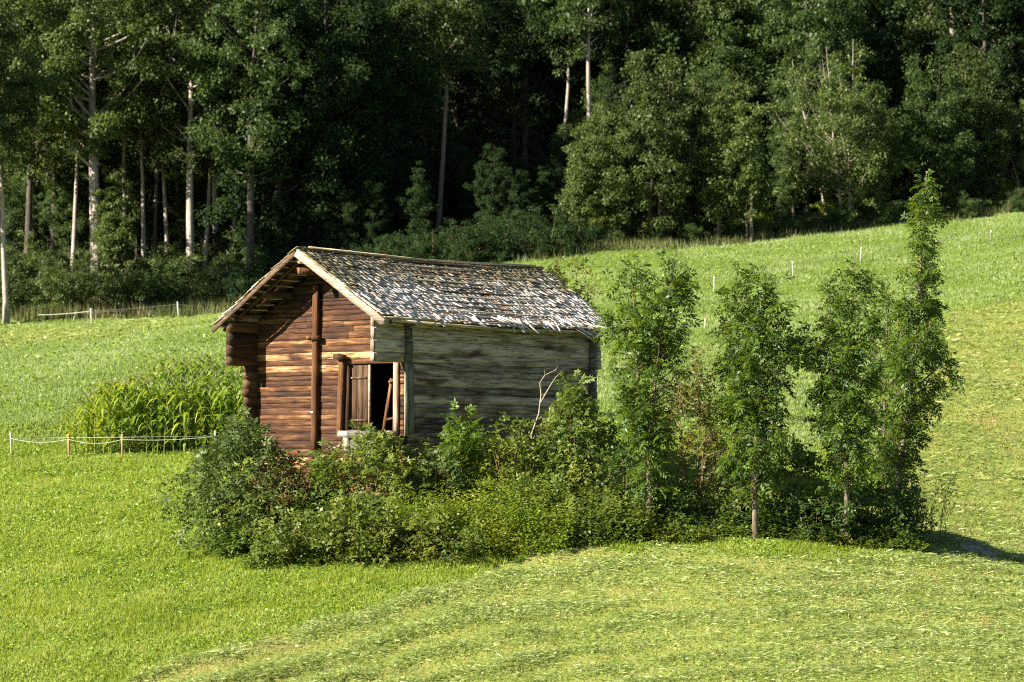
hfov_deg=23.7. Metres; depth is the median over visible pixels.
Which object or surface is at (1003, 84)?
maple tree
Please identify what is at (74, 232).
ash tree
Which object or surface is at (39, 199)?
maple tree
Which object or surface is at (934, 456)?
cut grass
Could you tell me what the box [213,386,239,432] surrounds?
maize plant
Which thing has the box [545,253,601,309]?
hazel bush
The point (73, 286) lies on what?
woodland bush
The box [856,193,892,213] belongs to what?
woodland bush
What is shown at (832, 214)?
woodland bush
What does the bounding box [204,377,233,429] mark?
maize plant
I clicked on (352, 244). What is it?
woodland bush
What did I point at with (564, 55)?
ash tree
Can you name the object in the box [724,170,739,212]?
young tree
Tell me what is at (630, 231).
woodland bush
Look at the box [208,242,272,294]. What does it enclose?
woodland bush
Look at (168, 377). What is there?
maize plant
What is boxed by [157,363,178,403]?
maize plant
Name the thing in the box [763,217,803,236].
woodland bush
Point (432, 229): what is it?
woodland bush
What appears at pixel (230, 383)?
maize plant
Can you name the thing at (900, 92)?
maple tree
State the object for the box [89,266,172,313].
woodland bush
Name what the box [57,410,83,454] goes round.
maize plant
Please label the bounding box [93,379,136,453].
maize plant
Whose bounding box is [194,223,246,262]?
woodland bush
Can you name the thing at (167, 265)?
woodland bush
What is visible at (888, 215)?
woodland bush
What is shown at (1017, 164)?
young tree
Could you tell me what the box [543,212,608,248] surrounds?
woodland bush
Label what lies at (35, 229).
ash tree
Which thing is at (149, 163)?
young tree
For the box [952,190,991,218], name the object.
woodland bush
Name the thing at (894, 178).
maple tree
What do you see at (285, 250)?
woodland bush
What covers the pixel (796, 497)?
hazel bush
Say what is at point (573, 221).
woodland bush
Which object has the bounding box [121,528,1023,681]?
cut grass
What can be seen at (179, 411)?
maize plant
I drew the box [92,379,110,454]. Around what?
maize plant
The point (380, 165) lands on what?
maple tree
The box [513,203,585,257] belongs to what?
woodland bush
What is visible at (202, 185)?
maple tree
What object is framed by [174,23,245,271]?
ash tree
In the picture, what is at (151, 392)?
maize plant
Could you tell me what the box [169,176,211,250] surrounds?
young tree
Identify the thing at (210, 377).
maize plant
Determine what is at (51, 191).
maple tree
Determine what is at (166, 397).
maize plant
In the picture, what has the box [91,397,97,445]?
maize plant
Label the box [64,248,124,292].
woodland bush
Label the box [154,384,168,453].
maize plant
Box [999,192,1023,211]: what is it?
woodland bush
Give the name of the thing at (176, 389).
maize plant
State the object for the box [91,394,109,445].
maize plant
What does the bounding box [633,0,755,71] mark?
maple tree
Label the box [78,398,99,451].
maize plant
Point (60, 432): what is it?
maize plant
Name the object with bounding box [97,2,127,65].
ash tree
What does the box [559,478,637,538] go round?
bramble bush
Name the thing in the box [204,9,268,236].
ash tree
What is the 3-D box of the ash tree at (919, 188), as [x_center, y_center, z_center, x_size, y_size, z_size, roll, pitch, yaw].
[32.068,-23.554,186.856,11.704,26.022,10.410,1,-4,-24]
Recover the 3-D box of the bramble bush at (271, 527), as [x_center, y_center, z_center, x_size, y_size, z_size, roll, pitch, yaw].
[-5.944,5.194,64.718,2.589,1.902,2.830,3,-4,-41]
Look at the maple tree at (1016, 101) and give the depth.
183.70 m
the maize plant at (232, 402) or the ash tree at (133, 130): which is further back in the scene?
the ash tree at (133, 130)
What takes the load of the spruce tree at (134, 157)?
on the meadow
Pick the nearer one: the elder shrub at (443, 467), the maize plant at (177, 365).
the elder shrub at (443, 467)
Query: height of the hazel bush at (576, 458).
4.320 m
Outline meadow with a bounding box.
[0,89,1023,681]
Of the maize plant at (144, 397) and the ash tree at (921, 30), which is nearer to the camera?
the maize plant at (144, 397)
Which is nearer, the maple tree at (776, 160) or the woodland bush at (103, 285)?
the woodland bush at (103, 285)
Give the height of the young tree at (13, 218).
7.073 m
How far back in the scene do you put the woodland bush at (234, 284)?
151.19 m
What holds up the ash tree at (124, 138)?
on the meadow
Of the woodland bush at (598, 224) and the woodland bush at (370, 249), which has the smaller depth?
the woodland bush at (370, 249)
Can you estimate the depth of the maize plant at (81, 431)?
89.35 m
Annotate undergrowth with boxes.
[196,480,661,563]
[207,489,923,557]
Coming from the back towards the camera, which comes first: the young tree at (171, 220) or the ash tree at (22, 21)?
the young tree at (171, 220)
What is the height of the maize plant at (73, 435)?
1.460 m
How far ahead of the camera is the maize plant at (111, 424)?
90.16 m
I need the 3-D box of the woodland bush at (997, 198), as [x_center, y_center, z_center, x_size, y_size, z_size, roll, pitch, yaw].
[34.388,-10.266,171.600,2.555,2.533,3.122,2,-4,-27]
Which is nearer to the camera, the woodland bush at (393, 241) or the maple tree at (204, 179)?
the woodland bush at (393, 241)
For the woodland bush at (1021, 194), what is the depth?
169.49 m
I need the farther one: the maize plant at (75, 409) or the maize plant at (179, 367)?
the maize plant at (179, 367)
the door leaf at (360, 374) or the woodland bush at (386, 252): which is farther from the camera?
the woodland bush at (386, 252)
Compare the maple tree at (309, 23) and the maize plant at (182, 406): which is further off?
the maple tree at (309, 23)
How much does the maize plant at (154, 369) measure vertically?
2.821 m
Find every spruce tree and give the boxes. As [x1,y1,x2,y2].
[99,1,172,245]
[416,1,495,143]
[447,0,521,201]
[467,0,556,190]
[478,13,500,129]
[595,0,658,216]
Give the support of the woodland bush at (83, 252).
on the meadow
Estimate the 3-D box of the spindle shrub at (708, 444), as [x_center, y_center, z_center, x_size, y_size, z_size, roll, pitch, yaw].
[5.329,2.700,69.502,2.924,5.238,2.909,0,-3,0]
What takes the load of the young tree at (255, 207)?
on the meadow
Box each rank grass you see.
[0,288,243,321]
[512,201,1023,262]
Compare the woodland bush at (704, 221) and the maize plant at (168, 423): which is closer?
the maize plant at (168, 423)
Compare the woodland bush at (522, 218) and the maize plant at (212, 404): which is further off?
the woodland bush at (522, 218)
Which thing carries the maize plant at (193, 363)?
on the meadow
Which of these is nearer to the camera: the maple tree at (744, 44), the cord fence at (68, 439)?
the cord fence at (68, 439)
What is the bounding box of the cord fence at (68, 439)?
[10,431,215,456]
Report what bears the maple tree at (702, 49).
on the meadow
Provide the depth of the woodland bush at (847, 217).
161.69 m
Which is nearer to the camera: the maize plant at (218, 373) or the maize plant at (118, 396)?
the maize plant at (118, 396)
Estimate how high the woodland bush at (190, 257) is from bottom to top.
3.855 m
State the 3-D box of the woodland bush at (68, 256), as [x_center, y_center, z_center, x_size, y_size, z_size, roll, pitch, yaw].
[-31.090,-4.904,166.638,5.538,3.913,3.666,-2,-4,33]
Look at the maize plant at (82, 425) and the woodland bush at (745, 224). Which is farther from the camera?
the woodland bush at (745, 224)
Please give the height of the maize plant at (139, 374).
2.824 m
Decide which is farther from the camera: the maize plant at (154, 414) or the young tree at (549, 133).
the young tree at (549, 133)
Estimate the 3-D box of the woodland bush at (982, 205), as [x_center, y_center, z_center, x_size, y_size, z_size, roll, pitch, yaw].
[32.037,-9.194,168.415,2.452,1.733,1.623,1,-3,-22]
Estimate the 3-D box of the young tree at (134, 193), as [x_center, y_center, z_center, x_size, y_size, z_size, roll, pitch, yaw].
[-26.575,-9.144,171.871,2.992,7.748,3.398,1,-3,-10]
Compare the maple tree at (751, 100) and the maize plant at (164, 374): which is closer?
the maize plant at (164, 374)
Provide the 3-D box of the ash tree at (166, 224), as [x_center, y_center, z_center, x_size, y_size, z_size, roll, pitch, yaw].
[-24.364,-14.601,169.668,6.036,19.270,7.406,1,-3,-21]
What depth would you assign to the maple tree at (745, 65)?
177.20 m
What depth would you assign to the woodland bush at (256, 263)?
158.43 m
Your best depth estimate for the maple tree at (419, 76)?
165.65 m
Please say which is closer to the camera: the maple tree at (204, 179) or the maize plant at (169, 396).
the maize plant at (169, 396)
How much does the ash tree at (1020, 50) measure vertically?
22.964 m
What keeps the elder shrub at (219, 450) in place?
on the meadow
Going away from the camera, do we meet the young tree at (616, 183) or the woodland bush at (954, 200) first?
the young tree at (616, 183)
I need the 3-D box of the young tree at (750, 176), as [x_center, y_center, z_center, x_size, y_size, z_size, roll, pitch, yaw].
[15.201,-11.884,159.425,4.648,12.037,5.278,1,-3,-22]
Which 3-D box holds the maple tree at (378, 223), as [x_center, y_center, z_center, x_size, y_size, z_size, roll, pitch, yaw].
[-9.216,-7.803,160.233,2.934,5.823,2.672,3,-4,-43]
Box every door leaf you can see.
[350,365,370,429]
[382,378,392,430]
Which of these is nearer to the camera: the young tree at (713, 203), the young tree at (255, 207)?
the young tree at (713, 203)
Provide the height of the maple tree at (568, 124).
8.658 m
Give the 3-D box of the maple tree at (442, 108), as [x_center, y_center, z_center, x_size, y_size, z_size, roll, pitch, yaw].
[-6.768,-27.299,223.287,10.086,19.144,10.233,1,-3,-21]
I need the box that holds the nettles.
[377,432,577,556]
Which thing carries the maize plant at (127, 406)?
on the meadow
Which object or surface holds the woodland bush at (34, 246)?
on the meadow
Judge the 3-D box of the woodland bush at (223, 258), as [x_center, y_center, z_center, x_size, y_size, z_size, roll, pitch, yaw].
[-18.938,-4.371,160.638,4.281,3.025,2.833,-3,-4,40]
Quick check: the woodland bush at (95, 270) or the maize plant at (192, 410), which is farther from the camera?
the woodland bush at (95, 270)
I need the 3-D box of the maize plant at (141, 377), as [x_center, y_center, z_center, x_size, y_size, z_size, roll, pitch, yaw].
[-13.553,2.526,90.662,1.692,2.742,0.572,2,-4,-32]
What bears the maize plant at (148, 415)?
on the meadow
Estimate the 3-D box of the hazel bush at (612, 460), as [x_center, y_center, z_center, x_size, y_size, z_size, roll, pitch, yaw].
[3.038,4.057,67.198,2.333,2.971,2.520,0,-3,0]
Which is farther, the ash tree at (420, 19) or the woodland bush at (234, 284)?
the ash tree at (420, 19)
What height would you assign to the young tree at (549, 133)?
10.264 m
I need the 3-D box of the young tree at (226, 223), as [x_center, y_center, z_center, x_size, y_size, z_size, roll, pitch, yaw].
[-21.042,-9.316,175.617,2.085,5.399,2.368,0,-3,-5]
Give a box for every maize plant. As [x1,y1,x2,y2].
[52,422,66,451]
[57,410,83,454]
[60,420,73,453]
[62,405,93,451]
[62,416,73,448]
[63,405,84,453]
[67,415,76,446]
[69,406,89,450]
[74,383,111,453]
[74,392,107,450]
[75,398,100,450]
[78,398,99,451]
[78,411,87,443]
[81,389,108,453]
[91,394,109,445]
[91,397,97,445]
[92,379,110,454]
[92,400,109,444]
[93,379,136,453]
[95,379,131,441]
[95,387,128,454]
[98,388,123,446]
[100,389,115,444]
[104,380,150,451]
[106,377,124,450]
[107,382,140,449]
[109,381,148,440]
[110,378,134,442]
[110,386,145,452]
[112,394,143,451]
[120,382,144,448]
[120,385,154,452]
[121,375,153,448]
[123,378,141,447]
[125,366,154,429]
[128,375,144,434]
[129,374,135,429]
[130,376,148,436]
[130,381,165,452]
[130,385,162,451]
[131,373,164,437]
[131,378,153,447]
[131,383,165,450]
[135,377,168,431]
[139,380,175,447]
[139,390,171,449]
[142,377,173,450]
[142,389,168,442]
[143,376,155,442]
[147,381,174,443]
[147,386,183,453]
[148,369,166,435]
[149,357,173,424]
[149,363,162,381]
[153,365,171,431]
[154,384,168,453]
[155,383,179,450]
[156,352,184,374]
[156,366,187,430]
[156,381,183,444]
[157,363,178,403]
[159,364,182,382]
[161,372,181,435]
[161,372,183,439]
[161,376,199,452]
[162,375,177,446]
[162,381,176,451]
[162,383,200,452]
[163,384,189,453]
[166,376,202,448]
[167,358,185,380]
[168,376,207,443]
[173,363,183,382]
[173,380,211,446]
[174,380,198,452]
[175,383,191,442]
[177,375,192,445]
[179,368,189,413]
[182,362,197,426]
[184,387,213,448]
[185,359,206,377]
[185,368,215,437]
[187,375,194,444]
[187,376,205,446]
[189,387,206,444]
[192,374,205,443]
[194,367,216,432]
[195,387,228,439]
[196,380,206,446]
[197,353,219,369]
[199,373,233,440]
[199,374,209,428]
[200,369,229,430]
[202,363,215,426]
[203,352,220,376]
[203,377,232,445]
[204,356,218,375]
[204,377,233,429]
[204,381,227,435]
[204,382,222,447]
[205,380,230,437]
[208,366,223,385]
[208,371,226,429]
[209,382,227,437]
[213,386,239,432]
[214,381,237,433]
[218,370,242,426]
[218,377,239,422]
[221,366,242,424]
[221,387,241,434]
[222,375,242,412]
[222,380,242,421]
[222,383,242,422]
[224,363,231,433]
[224,368,239,411]
[224,378,242,424]
[225,381,243,422]
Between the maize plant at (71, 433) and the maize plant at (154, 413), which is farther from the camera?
the maize plant at (154, 413)
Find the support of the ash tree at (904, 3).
on the meadow
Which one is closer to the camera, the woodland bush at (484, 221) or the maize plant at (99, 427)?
the maize plant at (99, 427)
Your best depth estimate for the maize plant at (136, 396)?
90.75 m
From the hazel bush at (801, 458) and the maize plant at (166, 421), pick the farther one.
the maize plant at (166, 421)
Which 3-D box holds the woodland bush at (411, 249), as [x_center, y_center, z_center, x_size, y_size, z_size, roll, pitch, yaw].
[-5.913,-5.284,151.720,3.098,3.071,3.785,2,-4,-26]
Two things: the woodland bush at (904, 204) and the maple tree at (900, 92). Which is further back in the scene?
the maple tree at (900, 92)
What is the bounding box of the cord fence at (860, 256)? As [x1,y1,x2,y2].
[713,230,1023,292]
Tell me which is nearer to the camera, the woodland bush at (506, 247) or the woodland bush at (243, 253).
the woodland bush at (506, 247)
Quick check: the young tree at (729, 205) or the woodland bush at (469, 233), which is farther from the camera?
the young tree at (729, 205)
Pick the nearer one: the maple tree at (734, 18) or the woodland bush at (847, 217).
the woodland bush at (847, 217)
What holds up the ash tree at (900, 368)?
on the meadow
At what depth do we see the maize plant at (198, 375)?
90.86 m
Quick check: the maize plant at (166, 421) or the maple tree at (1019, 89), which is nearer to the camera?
the maize plant at (166, 421)
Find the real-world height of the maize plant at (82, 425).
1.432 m
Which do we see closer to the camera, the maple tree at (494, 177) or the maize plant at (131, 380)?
the maize plant at (131, 380)
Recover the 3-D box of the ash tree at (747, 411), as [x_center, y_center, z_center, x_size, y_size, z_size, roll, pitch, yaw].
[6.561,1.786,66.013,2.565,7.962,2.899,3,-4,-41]
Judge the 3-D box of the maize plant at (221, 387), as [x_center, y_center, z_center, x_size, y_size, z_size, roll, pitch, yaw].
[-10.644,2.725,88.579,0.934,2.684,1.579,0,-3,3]
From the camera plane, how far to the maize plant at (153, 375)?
92.10 m
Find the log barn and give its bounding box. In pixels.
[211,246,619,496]
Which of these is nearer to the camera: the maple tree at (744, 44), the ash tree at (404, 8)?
the ash tree at (404, 8)
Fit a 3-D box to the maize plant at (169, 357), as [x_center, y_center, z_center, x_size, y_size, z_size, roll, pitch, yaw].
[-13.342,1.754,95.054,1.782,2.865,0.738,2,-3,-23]
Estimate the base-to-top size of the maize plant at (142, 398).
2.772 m
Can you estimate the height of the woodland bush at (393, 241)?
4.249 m
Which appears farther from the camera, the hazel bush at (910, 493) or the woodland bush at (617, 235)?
the woodland bush at (617, 235)
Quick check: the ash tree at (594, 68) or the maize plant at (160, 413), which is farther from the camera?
the ash tree at (594, 68)
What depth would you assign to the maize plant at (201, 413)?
88.51 m
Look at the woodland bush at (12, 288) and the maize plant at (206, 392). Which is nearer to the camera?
the maize plant at (206, 392)
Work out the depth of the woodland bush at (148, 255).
163.22 m
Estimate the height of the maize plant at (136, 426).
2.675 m
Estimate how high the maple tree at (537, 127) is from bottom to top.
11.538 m
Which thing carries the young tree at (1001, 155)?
on the meadow
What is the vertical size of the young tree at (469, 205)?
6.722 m
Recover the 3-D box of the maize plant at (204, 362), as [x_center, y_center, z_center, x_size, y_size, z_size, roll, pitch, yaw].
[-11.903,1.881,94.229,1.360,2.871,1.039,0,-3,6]
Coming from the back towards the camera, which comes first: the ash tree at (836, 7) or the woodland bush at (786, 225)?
the ash tree at (836, 7)
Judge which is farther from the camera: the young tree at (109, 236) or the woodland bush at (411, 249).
the young tree at (109, 236)
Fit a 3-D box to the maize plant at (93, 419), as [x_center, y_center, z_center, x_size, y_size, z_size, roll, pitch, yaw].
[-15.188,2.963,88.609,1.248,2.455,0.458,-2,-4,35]
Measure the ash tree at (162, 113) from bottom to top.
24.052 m
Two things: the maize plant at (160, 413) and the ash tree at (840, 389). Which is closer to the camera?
the ash tree at (840, 389)
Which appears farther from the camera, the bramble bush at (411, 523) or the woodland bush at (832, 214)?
the woodland bush at (832, 214)
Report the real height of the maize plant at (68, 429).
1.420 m
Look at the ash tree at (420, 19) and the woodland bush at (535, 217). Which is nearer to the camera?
the woodland bush at (535, 217)
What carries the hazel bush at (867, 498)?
on the meadow
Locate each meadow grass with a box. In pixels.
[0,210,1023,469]
[0,417,926,681]
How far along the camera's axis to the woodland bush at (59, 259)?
162.06 m
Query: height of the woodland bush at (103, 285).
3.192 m
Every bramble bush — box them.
[177,492,278,557]
[224,457,326,525]
[234,502,348,568]
[310,487,408,567]
[348,502,492,567]
[486,474,588,532]
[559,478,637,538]
[704,486,751,530]
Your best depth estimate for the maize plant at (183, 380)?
89.93 m
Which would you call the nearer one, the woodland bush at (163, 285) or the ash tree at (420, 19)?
the woodland bush at (163, 285)
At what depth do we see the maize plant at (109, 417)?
90.17 m
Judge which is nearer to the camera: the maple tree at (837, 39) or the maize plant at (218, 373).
the maize plant at (218, 373)
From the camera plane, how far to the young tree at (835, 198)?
175.28 m
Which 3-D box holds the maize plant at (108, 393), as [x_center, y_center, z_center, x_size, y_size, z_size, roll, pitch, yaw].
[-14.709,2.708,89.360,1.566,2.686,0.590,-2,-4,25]
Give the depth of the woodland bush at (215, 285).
153.83 m
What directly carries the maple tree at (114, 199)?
on the meadow
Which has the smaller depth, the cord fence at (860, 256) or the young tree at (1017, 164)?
the cord fence at (860, 256)
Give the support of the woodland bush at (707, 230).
on the meadow
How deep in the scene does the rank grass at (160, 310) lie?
150.56 m
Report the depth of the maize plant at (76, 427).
88.61 m
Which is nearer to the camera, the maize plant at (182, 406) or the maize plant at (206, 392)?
the maize plant at (182, 406)
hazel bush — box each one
[469,411,559,509]
[522,383,634,508]
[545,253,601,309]
[589,437,663,519]
[652,477,727,528]
[682,463,770,526]
[741,438,849,527]
[758,474,862,545]
[821,476,908,537]
[868,472,938,540]
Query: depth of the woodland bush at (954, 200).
169.43 m
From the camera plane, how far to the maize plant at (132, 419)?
88.59 m
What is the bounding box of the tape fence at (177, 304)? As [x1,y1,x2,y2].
[45,302,212,323]
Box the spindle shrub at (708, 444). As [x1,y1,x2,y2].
[649,345,748,513]
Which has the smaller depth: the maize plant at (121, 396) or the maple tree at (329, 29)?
the maize plant at (121, 396)
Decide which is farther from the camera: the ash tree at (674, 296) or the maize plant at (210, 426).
the maize plant at (210, 426)
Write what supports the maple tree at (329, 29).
on the meadow
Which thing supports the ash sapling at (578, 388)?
on the meadow
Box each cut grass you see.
[0,294,1023,546]
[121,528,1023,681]
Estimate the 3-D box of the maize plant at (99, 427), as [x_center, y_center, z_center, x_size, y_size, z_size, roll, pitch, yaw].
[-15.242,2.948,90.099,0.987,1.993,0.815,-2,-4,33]
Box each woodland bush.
[0,229,57,269]
[0,244,52,293]
[0,250,68,290]
[0,259,31,317]
[2,285,44,313]
[7,256,58,302]
[21,258,101,313]
[22,247,76,276]
[30,265,107,298]
[34,240,87,276]
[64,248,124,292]
[67,241,115,274]
[71,259,110,283]
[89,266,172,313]
[92,260,133,299]
[112,253,192,289]
[129,246,159,277]
[135,241,206,288]
[145,268,185,307]
[146,241,201,264]
[150,270,192,295]
[162,252,199,273]
[168,259,262,305]
[169,235,212,267]
[177,256,222,297]
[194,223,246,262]
[196,234,245,271]
[197,253,243,282]
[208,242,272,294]
[220,261,264,305]
[222,230,269,261]
[232,254,280,271]
[240,243,279,267]
[252,247,277,279]
[266,254,285,269]
[275,239,328,259]
[339,232,375,252]
[343,234,391,253]
[374,222,455,259]
[375,235,428,255]
[390,233,442,259]
[410,217,461,249]
[428,225,456,259]
[442,219,497,261]
[444,222,496,259]
[473,203,555,243]
[474,210,517,253]
[474,210,526,262]
[500,206,557,246]
[511,228,554,252]
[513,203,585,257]
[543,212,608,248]
[546,219,584,246]
[569,212,611,239]
[580,224,604,244]
[598,229,628,245]
[614,209,643,242]
[635,216,673,245]
[651,208,685,235]
[662,222,696,239]
[674,221,709,243]
[681,208,716,237]
[694,214,721,231]
[705,209,749,239]
[723,216,757,231]
[747,201,783,230]
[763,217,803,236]
[768,206,801,228]
[768,208,796,226]
[787,206,823,231]
[808,193,847,219]
[817,207,858,226]
[822,201,862,228]
[854,194,883,221]
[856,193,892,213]
[863,191,912,224]
[896,193,934,216]
[896,202,934,219]
[923,185,956,213]
[940,193,961,211]
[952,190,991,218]
[956,196,990,212]
[982,176,1022,206]
[999,183,1023,208]
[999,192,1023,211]
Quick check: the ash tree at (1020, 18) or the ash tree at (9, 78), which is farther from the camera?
the ash tree at (1020, 18)
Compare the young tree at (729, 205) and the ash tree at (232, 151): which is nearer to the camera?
the ash tree at (232, 151)
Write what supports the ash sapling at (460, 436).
on the meadow
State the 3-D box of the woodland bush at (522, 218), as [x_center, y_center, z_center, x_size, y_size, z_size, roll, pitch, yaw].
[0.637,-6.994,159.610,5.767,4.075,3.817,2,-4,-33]
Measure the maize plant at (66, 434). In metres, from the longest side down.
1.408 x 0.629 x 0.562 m
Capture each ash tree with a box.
[0,0,31,175]
[0,0,78,210]
[0,0,87,264]
[0,3,90,250]
[0,7,65,323]
[6,0,174,290]
[10,0,125,255]
[40,13,124,275]
[78,0,170,271]
[96,19,186,257]
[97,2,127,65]
[115,0,264,285]
[131,3,184,250]
[144,0,209,251]
[149,0,261,262]
[151,18,207,254]
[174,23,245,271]
[177,0,314,279]
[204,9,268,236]
[224,0,316,212]
[337,0,424,207]
[342,0,481,114]
[352,0,462,143]
[396,0,494,233]
[470,0,581,188]
[514,0,622,214]
[549,0,639,221]
[576,0,682,214]
[593,244,703,511]
[696,261,820,538]
[742,0,843,202]
[792,251,889,545]
[848,0,943,199]
[851,272,921,515]
[868,169,965,512]
[878,0,1017,194]
[881,0,969,190]
[927,0,1023,201]
[987,6,1023,190]
[1012,0,1023,101]
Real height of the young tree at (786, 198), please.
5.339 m
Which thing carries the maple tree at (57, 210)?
on the meadow
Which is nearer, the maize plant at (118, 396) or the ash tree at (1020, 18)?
the maize plant at (118, 396)
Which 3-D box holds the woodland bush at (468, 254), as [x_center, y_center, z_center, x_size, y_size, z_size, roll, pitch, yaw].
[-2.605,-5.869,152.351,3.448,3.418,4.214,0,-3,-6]
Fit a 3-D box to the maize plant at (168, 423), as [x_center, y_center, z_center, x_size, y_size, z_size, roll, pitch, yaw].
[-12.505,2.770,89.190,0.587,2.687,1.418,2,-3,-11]
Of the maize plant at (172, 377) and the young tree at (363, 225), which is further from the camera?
the young tree at (363, 225)
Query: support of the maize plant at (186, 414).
on the meadow
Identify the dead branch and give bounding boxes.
[530,368,561,471]
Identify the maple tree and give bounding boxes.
[21,166,49,244]
[36,151,79,250]
[44,155,89,260]
[86,0,129,183]
[97,99,151,190]
[102,181,130,243]
[136,168,167,252]
[161,141,203,236]
[173,109,233,228]
[175,153,233,249]
[193,0,367,258]
[225,0,355,241]
[256,0,407,247]
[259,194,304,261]
[305,1,408,151]
[306,0,440,240]
[321,189,362,249]
[330,1,406,177]
[348,178,396,249]
[354,135,398,244]
[390,62,464,191]
[391,145,433,241]
[422,3,490,125]
[423,175,449,232]
[443,169,474,232]
[448,118,494,183]
[463,143,521,230]
[478,86,545,183]
[485,0,562,190]
[490,0,608,198]
[501,158,537,208]
[533,147,574,223]
[547,108,599,219]
[550,0,682,209]
[575,58,639,216]
[606,0,748,194]
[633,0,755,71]
[645,0,813,217]
[678,1,790,206]
[681,64,756,215]
[729,0,815,206]
[744,0,878,215]
[745,62,814,212]
[765,93,819,219]
[788,1,906,197]
[813,0,943,203]
[840,79,910,213]
[869,5,943,184]
[872,59,918,203]
[925,3,1023,188]
[928,105,954,196]
[955,48,1021,201]
[1001,0,1023,154]
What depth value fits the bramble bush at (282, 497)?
66.65 m
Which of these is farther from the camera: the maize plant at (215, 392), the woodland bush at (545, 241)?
the woodland bush at (545, 241)
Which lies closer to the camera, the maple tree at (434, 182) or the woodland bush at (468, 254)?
the woodland bush at (468, 254)
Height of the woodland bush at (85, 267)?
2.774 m
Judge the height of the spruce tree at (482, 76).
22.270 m
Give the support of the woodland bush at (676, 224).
on the meadow
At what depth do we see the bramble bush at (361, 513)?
64.26 m
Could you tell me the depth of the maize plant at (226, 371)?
91.82 m
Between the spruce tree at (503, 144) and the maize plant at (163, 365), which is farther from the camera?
the spruce tree at (503, 144)
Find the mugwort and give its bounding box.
[877,470,956,542]
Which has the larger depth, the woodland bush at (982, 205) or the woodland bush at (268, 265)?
the woodland bush at (982, 205)
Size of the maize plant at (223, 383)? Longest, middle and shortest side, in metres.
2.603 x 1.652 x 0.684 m
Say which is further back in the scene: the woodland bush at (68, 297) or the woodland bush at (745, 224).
the woodland bush at (745, 224)
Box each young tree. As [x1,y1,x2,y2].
[0,157,44,238]
[0,174,44,260]
[33,186,63,250]
[50,153,104,261]
[61,150,119,250]
[84,161,145,280]
[114,157,154,260]
[132,145,153,223]
[145,146,181,240]
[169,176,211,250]
[212,193,231,237]
[237,177,272,229]
[246,203,269,232]
[350,194,365,246]
[372,157,414,240]
[395,161,443,240]
[411,109,463,221]
[427,138,477,234]
[451,146,488,229]
[493,167,536,222]
[497,82,562,194]
[530,165,557,225]
[552,114,603,230]
[565,99,654,241]
[606,52,711,238]
[632,66,719,239]
[682,80,757,241]
[713,68,782,241]
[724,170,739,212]
[763,46,925,222]
[770,151,801,215]
[812,88,873,207]
[890,53,986,204]
[928,42,1011,205]
[933,120,983,205]
[957,60,1023,206]
[978,78,1023,198]
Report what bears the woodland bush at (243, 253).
on the meadow
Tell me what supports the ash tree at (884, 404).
on the meadow
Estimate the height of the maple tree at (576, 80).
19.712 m
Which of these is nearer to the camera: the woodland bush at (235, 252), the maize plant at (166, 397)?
the maize plant at (166, 397)
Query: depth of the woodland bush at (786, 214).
166.70 m
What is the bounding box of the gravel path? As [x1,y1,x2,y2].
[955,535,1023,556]
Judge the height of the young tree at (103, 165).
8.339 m
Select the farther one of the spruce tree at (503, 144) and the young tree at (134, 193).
the spruce tree at (503, 144)
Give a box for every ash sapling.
[429,397,498,512]
[536,369,609,505]
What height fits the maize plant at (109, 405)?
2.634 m
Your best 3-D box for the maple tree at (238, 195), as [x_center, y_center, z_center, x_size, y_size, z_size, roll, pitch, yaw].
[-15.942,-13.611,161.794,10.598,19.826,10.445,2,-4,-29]
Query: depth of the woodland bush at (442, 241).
157.00 m
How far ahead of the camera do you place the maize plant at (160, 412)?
90.43 m
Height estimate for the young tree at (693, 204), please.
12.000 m
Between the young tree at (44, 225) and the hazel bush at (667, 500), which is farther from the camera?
the young tree at (44, 225)
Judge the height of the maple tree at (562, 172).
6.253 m
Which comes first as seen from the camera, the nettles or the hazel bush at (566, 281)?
the nettles
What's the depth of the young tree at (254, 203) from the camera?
171.79 m
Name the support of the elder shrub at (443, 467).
on the meadow
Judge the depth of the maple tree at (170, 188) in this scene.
176.81 m
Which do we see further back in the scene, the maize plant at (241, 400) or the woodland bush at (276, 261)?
the woodland bush at (276, 261)
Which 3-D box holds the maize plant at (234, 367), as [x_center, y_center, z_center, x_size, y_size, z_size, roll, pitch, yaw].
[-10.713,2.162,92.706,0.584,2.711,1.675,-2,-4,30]
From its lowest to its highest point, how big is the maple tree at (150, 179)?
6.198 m
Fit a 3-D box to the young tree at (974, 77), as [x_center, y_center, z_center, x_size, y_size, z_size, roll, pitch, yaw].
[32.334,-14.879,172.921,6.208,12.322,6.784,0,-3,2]
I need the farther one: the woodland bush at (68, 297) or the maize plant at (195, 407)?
the woodland bush at (68, 297)
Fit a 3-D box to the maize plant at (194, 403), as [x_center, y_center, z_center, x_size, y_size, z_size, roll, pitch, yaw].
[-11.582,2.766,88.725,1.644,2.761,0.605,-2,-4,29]
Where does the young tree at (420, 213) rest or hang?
on the meadow
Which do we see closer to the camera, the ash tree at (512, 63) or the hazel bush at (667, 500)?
the hazel bush at (667, 500)
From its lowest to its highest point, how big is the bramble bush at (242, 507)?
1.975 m
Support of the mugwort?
on the meadow
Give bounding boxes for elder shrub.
[146,406,334,550]
[290,419,436,519]
[397,443,476,518]

